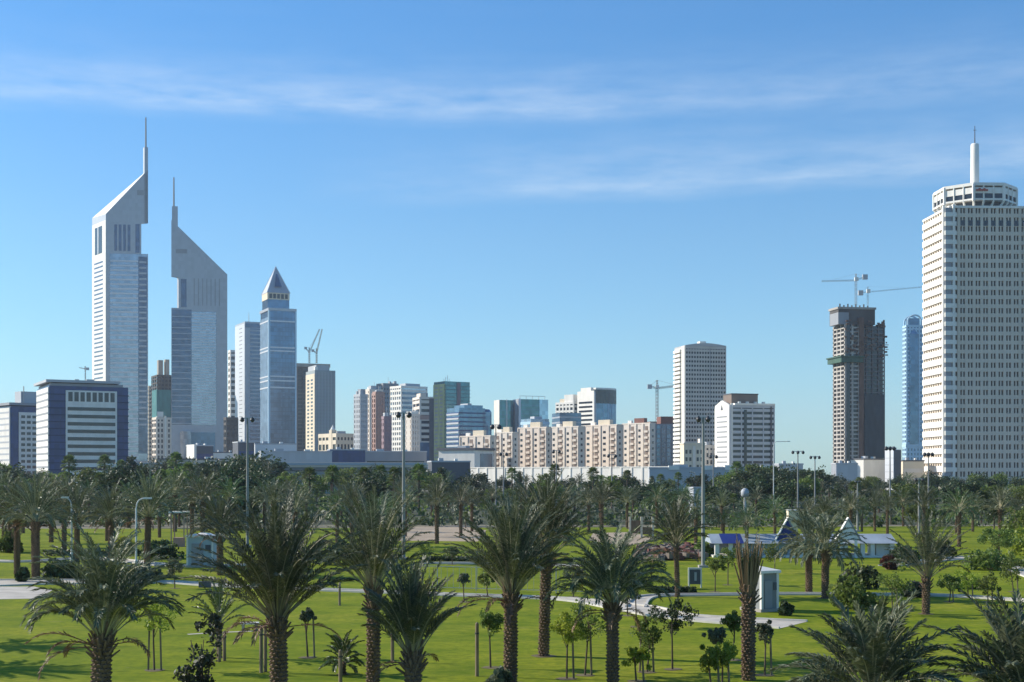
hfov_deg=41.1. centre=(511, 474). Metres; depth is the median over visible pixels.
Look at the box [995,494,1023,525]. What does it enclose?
date palm
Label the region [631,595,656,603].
path
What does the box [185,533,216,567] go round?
utility kiosk
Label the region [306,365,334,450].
apartment tower
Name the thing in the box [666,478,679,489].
tree
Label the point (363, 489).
date palm
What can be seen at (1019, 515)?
tree
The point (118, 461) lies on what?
fan palm
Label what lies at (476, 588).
wire fence
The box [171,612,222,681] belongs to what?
climbing shrub
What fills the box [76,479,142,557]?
date palm
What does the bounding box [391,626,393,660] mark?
timber stake
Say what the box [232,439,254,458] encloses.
hall
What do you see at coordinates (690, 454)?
apartment block
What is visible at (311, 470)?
fan palm
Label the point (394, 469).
fan palm
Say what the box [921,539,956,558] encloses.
bush
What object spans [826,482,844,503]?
tree
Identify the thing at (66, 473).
tree
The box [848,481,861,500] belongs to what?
fan palm
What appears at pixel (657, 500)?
date palm
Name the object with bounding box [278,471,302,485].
tree
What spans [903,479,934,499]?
tree
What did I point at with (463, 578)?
sapling
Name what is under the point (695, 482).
tree
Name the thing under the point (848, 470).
hall
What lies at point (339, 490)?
date palm
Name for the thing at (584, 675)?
soil ring
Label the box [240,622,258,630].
bench
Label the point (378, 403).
apartment tower
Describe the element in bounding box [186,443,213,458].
hall
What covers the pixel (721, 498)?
date palm
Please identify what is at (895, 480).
tree
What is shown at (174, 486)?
date palm
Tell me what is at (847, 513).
tree
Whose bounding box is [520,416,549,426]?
office block
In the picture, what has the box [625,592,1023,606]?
kerb
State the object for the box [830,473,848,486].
tree
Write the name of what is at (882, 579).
sapling
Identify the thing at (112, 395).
tall window
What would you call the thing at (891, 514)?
date palm
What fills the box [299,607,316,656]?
sapling
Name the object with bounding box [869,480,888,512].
date palm
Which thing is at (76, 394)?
tall window
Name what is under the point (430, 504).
date palm
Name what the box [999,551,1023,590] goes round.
sapling
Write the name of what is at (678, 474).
fan palm
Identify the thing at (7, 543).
bush
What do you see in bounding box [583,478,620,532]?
date palm
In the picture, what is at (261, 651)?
timber stake
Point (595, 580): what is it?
date palm
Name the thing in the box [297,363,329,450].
tower block
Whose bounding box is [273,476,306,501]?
tree
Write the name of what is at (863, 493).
tree
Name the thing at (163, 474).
fan palm
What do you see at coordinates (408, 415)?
floodlight mast
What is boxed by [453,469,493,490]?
tree
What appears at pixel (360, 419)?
apartment tower
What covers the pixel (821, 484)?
date palm
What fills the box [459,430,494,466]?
apartment block
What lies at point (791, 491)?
tree
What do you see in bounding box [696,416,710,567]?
floodlight mast
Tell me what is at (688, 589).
hedge
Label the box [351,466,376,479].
tree
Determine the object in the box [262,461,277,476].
date palm
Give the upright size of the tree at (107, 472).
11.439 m
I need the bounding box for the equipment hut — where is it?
[688,487,700,512]
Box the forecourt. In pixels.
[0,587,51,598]
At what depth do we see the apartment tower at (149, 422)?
1600.95 m
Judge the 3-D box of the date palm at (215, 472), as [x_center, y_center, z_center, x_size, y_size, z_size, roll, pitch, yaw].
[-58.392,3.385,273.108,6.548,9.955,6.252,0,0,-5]
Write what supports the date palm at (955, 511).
on the lawn at (450, 643)
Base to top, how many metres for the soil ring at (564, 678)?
0.001 m
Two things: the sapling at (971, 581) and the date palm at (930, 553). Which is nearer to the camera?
the date palm at (930, 553)
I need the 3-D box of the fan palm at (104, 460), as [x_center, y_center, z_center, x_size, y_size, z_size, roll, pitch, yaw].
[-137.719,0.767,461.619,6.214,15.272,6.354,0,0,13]
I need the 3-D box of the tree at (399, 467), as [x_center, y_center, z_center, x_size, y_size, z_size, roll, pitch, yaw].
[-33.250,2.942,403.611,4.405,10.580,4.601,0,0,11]
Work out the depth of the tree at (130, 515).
207.62 m
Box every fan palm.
[61,454,78,472]
[92,472,104,500]
[97,455,111,469]
[115,459,125,469]
[153,469,168,487]
[167,452,183,487]
[182,461,195,477]
[299,467,317,497]
[322,468,339,506]
[323,464,340,492]
[356,466,371,508]
[373,464,387,499]
[386,466,400,497]
[410,463,427,507]
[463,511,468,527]
[506,467,518,489]
[547,463,560,482]
[587,467,599,488]
[622,470,632,485]
[657,474,665,481]
[673,472,682,491]
[728,493,739,515]
[729,461,743,495]
[767,465,778,496]
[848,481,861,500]
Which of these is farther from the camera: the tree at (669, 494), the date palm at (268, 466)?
the date palm at (268, 466)
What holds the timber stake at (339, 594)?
on the lawn at (450, 643)
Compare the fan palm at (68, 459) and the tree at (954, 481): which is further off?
the tree at (954, 481)
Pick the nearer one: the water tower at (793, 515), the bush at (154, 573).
the bush at (154, 573)
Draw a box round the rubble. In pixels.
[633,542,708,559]
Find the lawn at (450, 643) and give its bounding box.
[0,526,1023,681]
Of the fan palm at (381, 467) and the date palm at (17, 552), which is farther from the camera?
the fan palm at (381, 467)
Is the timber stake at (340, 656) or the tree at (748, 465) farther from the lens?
the tree at (748, 465)
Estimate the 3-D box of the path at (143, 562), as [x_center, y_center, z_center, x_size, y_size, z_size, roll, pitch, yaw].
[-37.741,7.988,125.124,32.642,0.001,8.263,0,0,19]
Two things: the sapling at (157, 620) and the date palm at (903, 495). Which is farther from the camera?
the date palm at (903, 495)
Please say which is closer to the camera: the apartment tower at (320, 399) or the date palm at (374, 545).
the date palm at (374, 545)
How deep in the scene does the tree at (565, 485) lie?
432.93 m
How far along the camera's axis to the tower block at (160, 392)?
1504.62 m
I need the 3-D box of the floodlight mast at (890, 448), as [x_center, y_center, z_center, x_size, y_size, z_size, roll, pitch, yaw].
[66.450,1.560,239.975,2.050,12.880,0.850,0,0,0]
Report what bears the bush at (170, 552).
on the lawn at (450, 643)
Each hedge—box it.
[42,549,142,555]
[424,555,478,560]
[647,585,696,592]
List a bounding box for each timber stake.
[217,635,220,661]
[223,631,226,660]
[259,625,262,672]
[263,625,266,671]
[338,583,340,605]
[338,649,342,681]
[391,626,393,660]
[475,622,478,676]
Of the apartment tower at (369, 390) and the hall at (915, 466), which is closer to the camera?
the hall at (915, 466)
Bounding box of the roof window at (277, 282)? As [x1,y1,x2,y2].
[275,274,281,286]
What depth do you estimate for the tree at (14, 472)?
412.23 m
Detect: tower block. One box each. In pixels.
[151,359,170,460]
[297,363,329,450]
[826,304,888,462]
[885,448,900,489]
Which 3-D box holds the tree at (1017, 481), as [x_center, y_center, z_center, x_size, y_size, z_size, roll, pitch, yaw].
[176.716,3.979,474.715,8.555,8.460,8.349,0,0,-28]
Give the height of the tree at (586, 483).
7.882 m
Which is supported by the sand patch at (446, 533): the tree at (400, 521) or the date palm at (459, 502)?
the date palm at (459, 502)
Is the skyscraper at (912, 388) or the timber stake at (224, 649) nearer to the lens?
the timber stake at (224, 649)
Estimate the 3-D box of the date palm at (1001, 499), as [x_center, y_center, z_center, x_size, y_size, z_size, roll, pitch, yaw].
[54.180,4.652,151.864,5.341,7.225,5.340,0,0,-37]
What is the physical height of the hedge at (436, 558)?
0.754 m
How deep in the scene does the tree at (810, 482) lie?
310.89 m
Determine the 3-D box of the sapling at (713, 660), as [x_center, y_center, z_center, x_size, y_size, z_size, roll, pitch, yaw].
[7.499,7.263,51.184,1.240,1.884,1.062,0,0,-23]
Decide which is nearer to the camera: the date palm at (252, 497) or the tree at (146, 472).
the date palm at (252, 497)
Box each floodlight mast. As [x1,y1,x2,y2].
[240,417,254,546]
[396,412,411,559]
[490,424,501,504]
[499,452,507,503]
[552,450,560,504]
[607,454,616,507]
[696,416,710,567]
[709,455,717,507]
[791,451,804,507]
[809,456,820,509]
[854,480,860,531]
[884,446,895,519]
[914,478,924,534]
[923,452,933,507]
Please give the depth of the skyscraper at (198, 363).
1403.37 m
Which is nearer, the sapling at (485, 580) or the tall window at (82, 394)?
the sapling at (485, 580)
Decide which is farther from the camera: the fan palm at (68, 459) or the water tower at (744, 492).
the fan palm at (68, 459)
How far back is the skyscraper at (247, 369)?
1454.69 m
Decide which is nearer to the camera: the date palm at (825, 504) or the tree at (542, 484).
the date palm at (825, 504)
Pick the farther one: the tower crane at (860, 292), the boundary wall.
the tower crane at (860, 292)
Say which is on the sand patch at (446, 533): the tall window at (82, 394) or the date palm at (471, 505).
the date palm at (471, 505)
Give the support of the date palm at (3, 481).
on the lawn at (450, 643)
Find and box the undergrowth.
[1,489,1022,527]
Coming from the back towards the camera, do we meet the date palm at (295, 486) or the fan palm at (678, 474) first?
the fan palm at (678, 474)
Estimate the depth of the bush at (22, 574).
101.31 m
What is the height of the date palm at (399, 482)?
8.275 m
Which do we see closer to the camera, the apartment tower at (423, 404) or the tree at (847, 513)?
the tree at (847, 513)
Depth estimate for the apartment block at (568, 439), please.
911.58 m
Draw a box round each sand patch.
[399,525,485,540]
[589,532,649,544]
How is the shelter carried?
on the lawn at (450, 643)
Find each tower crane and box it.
[304,329,319,362]
[312,329,322,362]
[647,380,673,421]
[822,274,867,303]
[858,286,920,303]
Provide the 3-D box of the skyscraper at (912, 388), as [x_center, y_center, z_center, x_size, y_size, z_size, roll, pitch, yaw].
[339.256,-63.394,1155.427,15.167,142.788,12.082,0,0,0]
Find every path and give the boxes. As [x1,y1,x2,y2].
[0,580,802,627]
[40,558,241,564]
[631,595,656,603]
[881,557,1023,574]
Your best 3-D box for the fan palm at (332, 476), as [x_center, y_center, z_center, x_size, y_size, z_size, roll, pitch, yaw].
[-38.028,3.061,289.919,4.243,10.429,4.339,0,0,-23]
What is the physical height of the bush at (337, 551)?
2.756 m
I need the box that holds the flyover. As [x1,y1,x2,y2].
[128,462,427,493]
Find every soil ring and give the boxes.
[145,669,164,671]
[298,656,315,658]
[481,666,498,668]
[531,654,555,657]
[555,677,576,679]
[576,674,594,675]
[627,679,646,681]
[637,670,656,672]
[664,668,681,670]
[756,673,774,675]
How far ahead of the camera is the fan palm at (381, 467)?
329.43 m
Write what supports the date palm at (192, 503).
on the lawn at (450, 643)
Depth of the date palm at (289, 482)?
307.26 m
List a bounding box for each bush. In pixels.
[0,531,23,552]
[14,566,30,581]
[40,557,81,578]
[114,535,134,550]
[123,565,162,581]
[140,539,184,558]
[312,540,360,565]
[484,665,513,681]
[691,541,713,555]
[777,600,794,615]
[825,570,883,610]
[835,561,880,588]
[879,554,897,569]
[889,543,920,564]
[900,580,921,597]
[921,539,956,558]
[945,576,980,588]
[963,548,1018,570]
[1000,525,1023,554]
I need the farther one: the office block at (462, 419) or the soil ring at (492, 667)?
the office block at (462, 419)
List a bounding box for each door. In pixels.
[192,544,202,564]
[764,581,771,608]
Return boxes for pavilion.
[705,517,896,557]
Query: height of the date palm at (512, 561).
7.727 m
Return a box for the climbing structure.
[626,517,656,537]
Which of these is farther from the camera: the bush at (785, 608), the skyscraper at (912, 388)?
the skyscraper at (912, 388)
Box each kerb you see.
[0,557,244,566]
[0,579,807,628]
[420,562,583,566]
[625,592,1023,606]
[878,556,1023,576]
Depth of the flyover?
560.00 m
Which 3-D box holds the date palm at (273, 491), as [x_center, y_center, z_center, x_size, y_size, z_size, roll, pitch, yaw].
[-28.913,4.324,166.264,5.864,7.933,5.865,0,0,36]
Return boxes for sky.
[0,0,1023,474]
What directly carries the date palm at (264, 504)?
on the lawn at (450, 643)
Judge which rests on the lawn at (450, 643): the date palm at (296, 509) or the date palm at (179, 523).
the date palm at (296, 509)
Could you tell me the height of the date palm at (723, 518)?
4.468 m
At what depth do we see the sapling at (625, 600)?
76.98 m
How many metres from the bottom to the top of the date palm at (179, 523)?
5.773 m
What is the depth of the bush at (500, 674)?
51.02 m
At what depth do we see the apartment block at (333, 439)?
1057.08 m
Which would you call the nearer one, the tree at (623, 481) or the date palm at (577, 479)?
the tree at (623, 481)
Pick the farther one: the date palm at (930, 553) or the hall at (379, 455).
the hall at (379, 455)
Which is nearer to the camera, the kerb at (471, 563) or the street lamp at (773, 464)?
the kerb at (471, 563)
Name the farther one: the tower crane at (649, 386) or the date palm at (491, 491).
the tower crane at (649, 386)
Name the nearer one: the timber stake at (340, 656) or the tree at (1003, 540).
the timber stake at (340, 656)
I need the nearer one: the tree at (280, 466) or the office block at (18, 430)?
the tree at (280, 466)
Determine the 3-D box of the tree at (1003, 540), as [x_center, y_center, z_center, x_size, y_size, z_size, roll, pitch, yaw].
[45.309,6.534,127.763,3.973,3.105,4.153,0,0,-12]
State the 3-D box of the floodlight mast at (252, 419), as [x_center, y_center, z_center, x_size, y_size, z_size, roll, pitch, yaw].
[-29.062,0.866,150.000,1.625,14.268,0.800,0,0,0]
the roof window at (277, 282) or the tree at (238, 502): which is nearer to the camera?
the tree at (238, 502)
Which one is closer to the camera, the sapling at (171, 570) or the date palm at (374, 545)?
the date palm at (374, 545)
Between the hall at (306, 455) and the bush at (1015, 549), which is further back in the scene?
the hall at (306, 455)
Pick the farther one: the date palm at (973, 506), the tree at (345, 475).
the tree at (345, 475)
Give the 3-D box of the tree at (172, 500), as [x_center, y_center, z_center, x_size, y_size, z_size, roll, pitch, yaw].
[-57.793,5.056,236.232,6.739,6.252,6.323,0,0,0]
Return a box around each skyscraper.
[92,117,151,470]
[171,177,226,457]
[235,321,259,442]
[260,266,296,450]
[433,375,469,460]
[577,387,615,425]
[673,341,725,463]
[902,314,922,459]
[922,126,1023,488]
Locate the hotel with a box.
[715,393,774,466]
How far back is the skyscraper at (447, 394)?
1277.19 m
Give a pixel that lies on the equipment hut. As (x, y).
(692, 491)
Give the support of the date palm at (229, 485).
on the lawn at (450, 643)
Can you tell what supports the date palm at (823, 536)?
on the soil ring
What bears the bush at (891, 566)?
on the lawn at (450, 643)
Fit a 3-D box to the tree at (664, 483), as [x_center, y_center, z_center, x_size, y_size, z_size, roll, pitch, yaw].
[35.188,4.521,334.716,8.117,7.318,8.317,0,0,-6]
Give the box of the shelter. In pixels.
[168,511,189,546]
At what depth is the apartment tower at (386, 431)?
1031.74 m
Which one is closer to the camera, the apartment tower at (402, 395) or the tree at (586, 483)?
the tree at (586, 483)
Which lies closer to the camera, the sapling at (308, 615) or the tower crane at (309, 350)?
the sapling at (308, 615)
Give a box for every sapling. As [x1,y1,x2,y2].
[128,595,177,669]
[166,557,184,587]
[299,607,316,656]
[415,541,434,565]
[443,546,458,563]
[457,572,470,601]
[477,570,497,594]
[479,608,503,667]
[549,611,585,678]
[557,560,585,596]
[561,598,606,674]
[616,582,641,615]
[621,645,651,680]
[628,568,653,617]
[629,616,662,671]
[641,554,667,575]
[648,595,698,668]
[699,644,730,681]
[701,626,727,644]
[704,558,726,591]
[708,639,738,681]
[713,547,736,584]
[720,610,741,659]
[755,619,773,674]
[763,541,785,568]
[869,562,914,615]
[936,573,960,601]
[954,562,980,595]
[976,571,1001,601]
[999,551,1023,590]
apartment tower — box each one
[148,386,150,460]
[228,350,234,416]
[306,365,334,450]
[354,389,367,450]
[365,382,382,450]
[372,386,384,450]
[376,381,398,414]
[381,413,391,450]
[390,383,427,450]
[405,410,419,450]
[412,393,433,460]
[555,394,576,412]
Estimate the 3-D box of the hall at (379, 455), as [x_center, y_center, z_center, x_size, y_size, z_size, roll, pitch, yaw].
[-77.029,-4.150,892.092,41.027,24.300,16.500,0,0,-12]
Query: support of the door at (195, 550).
in the utility kiosk at (192, 542)
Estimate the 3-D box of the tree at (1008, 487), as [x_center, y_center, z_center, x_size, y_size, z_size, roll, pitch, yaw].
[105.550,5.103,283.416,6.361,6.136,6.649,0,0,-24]
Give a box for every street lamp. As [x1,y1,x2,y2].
[61,497,72,560]
[134,497,151,565]
[773,441,789,505]
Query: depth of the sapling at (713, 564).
92.68 m
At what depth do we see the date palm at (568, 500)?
220.08 m
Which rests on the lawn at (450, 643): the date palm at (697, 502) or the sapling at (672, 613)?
the date palm at (697, 502)
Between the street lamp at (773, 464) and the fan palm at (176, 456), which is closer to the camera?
the street lamp at (773, 464)
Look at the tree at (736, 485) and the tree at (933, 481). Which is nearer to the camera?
the tree at (736, 485)
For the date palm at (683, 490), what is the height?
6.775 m
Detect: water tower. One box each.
[741,488,748,511]
[786,510,799,532]
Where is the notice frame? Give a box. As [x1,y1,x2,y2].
[688,568,701,587]
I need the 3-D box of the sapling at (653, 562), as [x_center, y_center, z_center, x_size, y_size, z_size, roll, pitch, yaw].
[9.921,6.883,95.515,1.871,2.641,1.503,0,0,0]
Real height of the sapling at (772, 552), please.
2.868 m
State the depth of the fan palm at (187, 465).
341.42 m
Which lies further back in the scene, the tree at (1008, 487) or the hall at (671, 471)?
the hall at (671, 471)
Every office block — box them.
[0,386,35,473]
[34,379,128,482]
[223,417,237,451]
[446,403,491,447]
[494,400,513,432]
[513,396,547,431]
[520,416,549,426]
[552,413,580,426]
[647,416,674,465]
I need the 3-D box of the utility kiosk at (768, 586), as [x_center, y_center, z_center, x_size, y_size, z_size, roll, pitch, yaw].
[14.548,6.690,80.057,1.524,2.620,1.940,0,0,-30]
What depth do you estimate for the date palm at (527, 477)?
486.49 m
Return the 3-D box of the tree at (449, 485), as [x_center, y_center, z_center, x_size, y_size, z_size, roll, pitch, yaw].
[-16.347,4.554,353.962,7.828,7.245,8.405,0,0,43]
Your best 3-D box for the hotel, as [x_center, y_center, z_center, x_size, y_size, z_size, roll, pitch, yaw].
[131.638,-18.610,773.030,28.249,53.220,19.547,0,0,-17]
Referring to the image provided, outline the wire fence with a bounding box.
[399,565,583,592]
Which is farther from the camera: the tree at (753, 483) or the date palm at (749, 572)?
the tree at (753, 483)
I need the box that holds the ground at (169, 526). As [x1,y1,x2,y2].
[0,488,1002,528]
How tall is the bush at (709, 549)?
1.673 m
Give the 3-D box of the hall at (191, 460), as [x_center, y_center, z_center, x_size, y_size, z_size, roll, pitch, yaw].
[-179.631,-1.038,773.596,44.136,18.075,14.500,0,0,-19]
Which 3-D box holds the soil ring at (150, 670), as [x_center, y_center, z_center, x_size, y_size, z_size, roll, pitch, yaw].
[-14.582,7.984,55.601,0.828,0.001,0.834,0,0,0]
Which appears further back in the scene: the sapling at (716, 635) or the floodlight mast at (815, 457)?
the floodlight mast at (815, 457)
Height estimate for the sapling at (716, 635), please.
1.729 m
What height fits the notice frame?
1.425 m
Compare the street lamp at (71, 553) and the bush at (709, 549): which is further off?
the bush at (709, 549)
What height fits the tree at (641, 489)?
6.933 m
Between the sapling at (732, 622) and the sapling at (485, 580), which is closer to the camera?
the sapling at (732, 622)
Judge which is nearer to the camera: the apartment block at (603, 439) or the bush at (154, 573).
the bush at (154, 573)
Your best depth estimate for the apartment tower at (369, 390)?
1130.90 m
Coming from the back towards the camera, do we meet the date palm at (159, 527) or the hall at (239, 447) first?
the hall at (239, 447)
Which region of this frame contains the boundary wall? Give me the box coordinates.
[470,466,667,488]
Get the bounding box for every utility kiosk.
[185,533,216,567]
[740,566,780,612]
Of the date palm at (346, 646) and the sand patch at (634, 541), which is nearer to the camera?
the date palm at (346, 646)
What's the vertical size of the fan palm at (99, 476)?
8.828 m
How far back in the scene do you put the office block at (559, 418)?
1063.32 m
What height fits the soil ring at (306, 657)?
0.001 m
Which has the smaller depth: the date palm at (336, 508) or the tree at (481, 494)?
the date palm at (336, 508)
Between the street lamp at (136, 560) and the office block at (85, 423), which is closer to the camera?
the street lamp at (136, 560)
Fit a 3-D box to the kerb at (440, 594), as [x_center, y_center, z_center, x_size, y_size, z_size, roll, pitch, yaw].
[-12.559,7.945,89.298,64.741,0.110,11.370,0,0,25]
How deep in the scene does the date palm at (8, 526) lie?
157.87 m
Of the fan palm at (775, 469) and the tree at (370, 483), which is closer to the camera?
the tree at (370, 483)
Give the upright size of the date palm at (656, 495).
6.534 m
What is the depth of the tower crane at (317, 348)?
1755.86 m
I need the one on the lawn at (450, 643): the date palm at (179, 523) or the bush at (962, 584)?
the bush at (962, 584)
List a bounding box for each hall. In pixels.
[155,456,229,461]
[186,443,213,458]
[213,450,232,458]
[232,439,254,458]
[254,441,296,458]
[258,449,331,470]
[327,447,365,470]
[365,449,426,470]
[427,458,470,482]
[436,446,494,466]
[648,464,769,490]
[774,461,803,470]
[831,460,857,488]
[850,456,884,487]
[901,458,924,483]
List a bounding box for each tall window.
[68,392,72,400]
[74,392,78,400]
[80,392,84,401]
[87,392,90,401]
[93,393,96,401]
[99,393,102,401]
[105,393,108,401]
[110,393,114,401]
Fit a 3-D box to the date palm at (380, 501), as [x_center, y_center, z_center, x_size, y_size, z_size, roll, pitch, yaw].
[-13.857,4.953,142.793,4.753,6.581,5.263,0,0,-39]
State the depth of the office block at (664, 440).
961.47 m
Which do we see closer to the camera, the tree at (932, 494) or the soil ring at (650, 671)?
the soil ring at (650, 671)
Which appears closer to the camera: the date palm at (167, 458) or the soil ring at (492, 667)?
the soil ring at (492, 667)
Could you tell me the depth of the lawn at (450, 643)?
70.26 m
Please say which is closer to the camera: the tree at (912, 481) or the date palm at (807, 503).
the date palm at (807, 503)
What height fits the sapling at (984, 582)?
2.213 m
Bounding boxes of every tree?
[0,462,32,480]
[0,463,24,471]
[0,466,30,487]
[36,468,53,478]
[38,471,74,480]
[56,474,97,506]
[74,467,98,482]
[96,460,152,506]
[98,464,114,484]
[119,506,138,523]
[125,455,138,492]
[128,462,158,491]
[131,482,166,513]
[142,457,181,472]
[148,466,191,497]
[162,486,189,514]
[179,456,223,484]
[183,489,245,527]
[193,456,252,482]
[201,463,251,499]
[223,448,291,483]
[224,495,261,523]
[226,453,267,477]
[227,454,277,477]
[235,465,278,505]
[237,464,262,482]
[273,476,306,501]
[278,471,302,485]
[297,475,329,505]
[336,467,356,484]
[342,476,384,510]
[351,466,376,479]
[352,467,395,497]
[393,512,401,526]
[394,466,401,493]
[405,467,431,484]
[407,473,445,490]
[415,480,423,497]
[434,478,458,504]
[435,466,446,495]
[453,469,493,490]
[473,487,485,501]
[483,488,504,502]
[493,475,514,491]
[504,488,513,498]
[513,470,524,492]
[527,481,535,501]
[530,480,564,502]
[535,473,560,482]
[551,481,570,492]
[560,475,577,488]
[578,476,600,492]
[594,480,625,508]
[597,474,617,487]
[609,474,640,488]
[620,480,664,510]
[646,478,671,494]
[662,487,687,507]
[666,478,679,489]
[682,471,710,486]
[699,481,732,507]
[705,505,730,527]
[706,472,723,487]
[711,471,734,486]
[717,480,744,505]
[729,463,774,496]
[731,473,772,505]
[742,464,763,499]
[754,499,770,515]
[763,466,777,478]
[765,470,796,505]
[767,463,796,479]
[771,479,812,508]
[791,475,824,499]
[794,465,836,487]
[816,469,826,498]
[820,507,838,514]
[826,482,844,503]
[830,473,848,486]
[833,479,862,493]
[839,504,864,523]
[848,477,872,498]
[858,486,872,500]
[861,476,879,489]
[874,479,892,490]
[883,483,920,501]
[886,474,906,491]
[901,504,936,528]
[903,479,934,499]
[920,470,947,492]
[927,485,941,503]
[929,507,945,517]
[932,474,950,490]
[936,477,987,509]
[939,476,965,489]
[965,485,1002,502]
[967,473,980,481]
[971,473,1006,487]
[976,491,1007,528]
[976,527,1022,555]
[988,472,1008,486]
[998,506,1023,535]
[1002,484,1023,510]
[1008,475,1023,491]
[1013,486,1023,500]
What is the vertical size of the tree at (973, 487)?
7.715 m
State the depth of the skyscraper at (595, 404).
1185.80 m
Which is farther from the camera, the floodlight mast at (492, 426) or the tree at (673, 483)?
the tree at (673, 483)
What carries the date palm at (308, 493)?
on the ground at (169, 526)
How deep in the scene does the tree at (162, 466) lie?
519.42 m
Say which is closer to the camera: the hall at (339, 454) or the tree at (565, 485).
the tree at (565, 485)
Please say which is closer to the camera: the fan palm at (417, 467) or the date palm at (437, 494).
the date palm at (437, 494)
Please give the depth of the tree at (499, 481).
505.51 m
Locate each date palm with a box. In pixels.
[0,469,79,577]
[0,470,28,535]
[0,477,55,573]
[7,484,23,530]
[19,519,186,681]
[26,471,54,510]
[28,473,73,541]
[40,474,91,550]
[49,483,105,561]
[72,479,103,512]
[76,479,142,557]
[88,492,120,540]
[107,468,192,567]
[116,479,142,527]
[140,487,176,537]
[157,456,174,469]
[158,469,191,531]
[166,476,213,530]
[168,495,187,526]
[174,471,229,532]
[178,486,369,681]
[182,459,200,479]
[182,493,257,574]
[188,578,248,657]
[206,466,231,483]
[212,475,253,528]
[240,487,264,521]
[245,478,282,527]
[250,477,293,514]
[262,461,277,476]
[276,481,312,522]
[276,487,319,540]
[277,478,300,497]
[297,486,321,524]
[299,482,317,494]
[314,484,441,681]
[315,489,357,541]
[318,630,365,674]
[328,481,348,515]
[331,481,370,533]
[344,482,373,530]
[357,492,400,529]
[357,555,477,681]
[384,475,416,508]
[386,484,425,536]
[406,479,424,504]
[413,478,460,543]
[422,493,441,516]
[427,476,448,489]
[440,482,480,535]
[440,491,571,681]
[444,469,455,481]
[454,485,487,531]
[477,480,490,489]
[479,484,505,508]
[486,468,611,656]
[507,482,532,506]
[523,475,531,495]
[542,516,681,681]
[557,491,575,523]
[563,484,582,509]
[570,473,584,495]
[573,483,605,530]
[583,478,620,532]
[611,486,642,526]
[623,487,644,518]
[637,496,713,596]
[640,483,672,528]
[644,484,671,505]
[669,484,694,511]
[675,489,719,542]
[709,489,733,530]
[709,509,737,533]
[723,501,767,537]
[734,532,764,680]
[744,485,767,515]
[757,494,791,533]
[768,589,964,681]
[772,507,845,591]
[785,510,866,597]
[792,495,822,516]
[808,494,840,522]
[816,480,830,500]
[832,490,868,523]
[847,495,875,531]
[864,489,885,530]
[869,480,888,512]
[872,492,903,533]
[878,507,973,613]
[889,510,895,523]
[892,488,917,525]
[897,472,915,485]
[902,483,944,540]
[919,588,1023,681]
[933,489,984,546]
[944,497,966,532]
[960,490,987,531]
[978,484,1023,537]
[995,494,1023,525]
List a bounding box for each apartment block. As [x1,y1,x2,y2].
[152,412,171,472]
[318,425,353,450]
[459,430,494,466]
[494,427,517,466]
[517,422,550,466]
[551,421,584,466]
[584,420,622,466]
[623,418,655,466]
[680,439,705,466]
[704,441,714,466]
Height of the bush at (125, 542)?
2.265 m
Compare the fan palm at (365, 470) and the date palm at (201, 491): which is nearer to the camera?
the date palm at (201, 491)
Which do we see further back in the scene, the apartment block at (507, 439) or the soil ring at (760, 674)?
the apartment block at (507, 439)
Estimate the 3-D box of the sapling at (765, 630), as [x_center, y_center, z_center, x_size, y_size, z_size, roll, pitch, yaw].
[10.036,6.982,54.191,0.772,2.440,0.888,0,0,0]
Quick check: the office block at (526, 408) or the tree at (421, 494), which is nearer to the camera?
the tree at (421, 494)
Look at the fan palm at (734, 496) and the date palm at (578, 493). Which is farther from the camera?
the date palm at (578, 493)
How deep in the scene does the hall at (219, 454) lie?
952.41 m
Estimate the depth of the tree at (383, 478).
319.99 m
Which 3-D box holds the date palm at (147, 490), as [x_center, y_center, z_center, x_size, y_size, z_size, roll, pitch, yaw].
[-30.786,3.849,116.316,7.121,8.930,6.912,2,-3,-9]

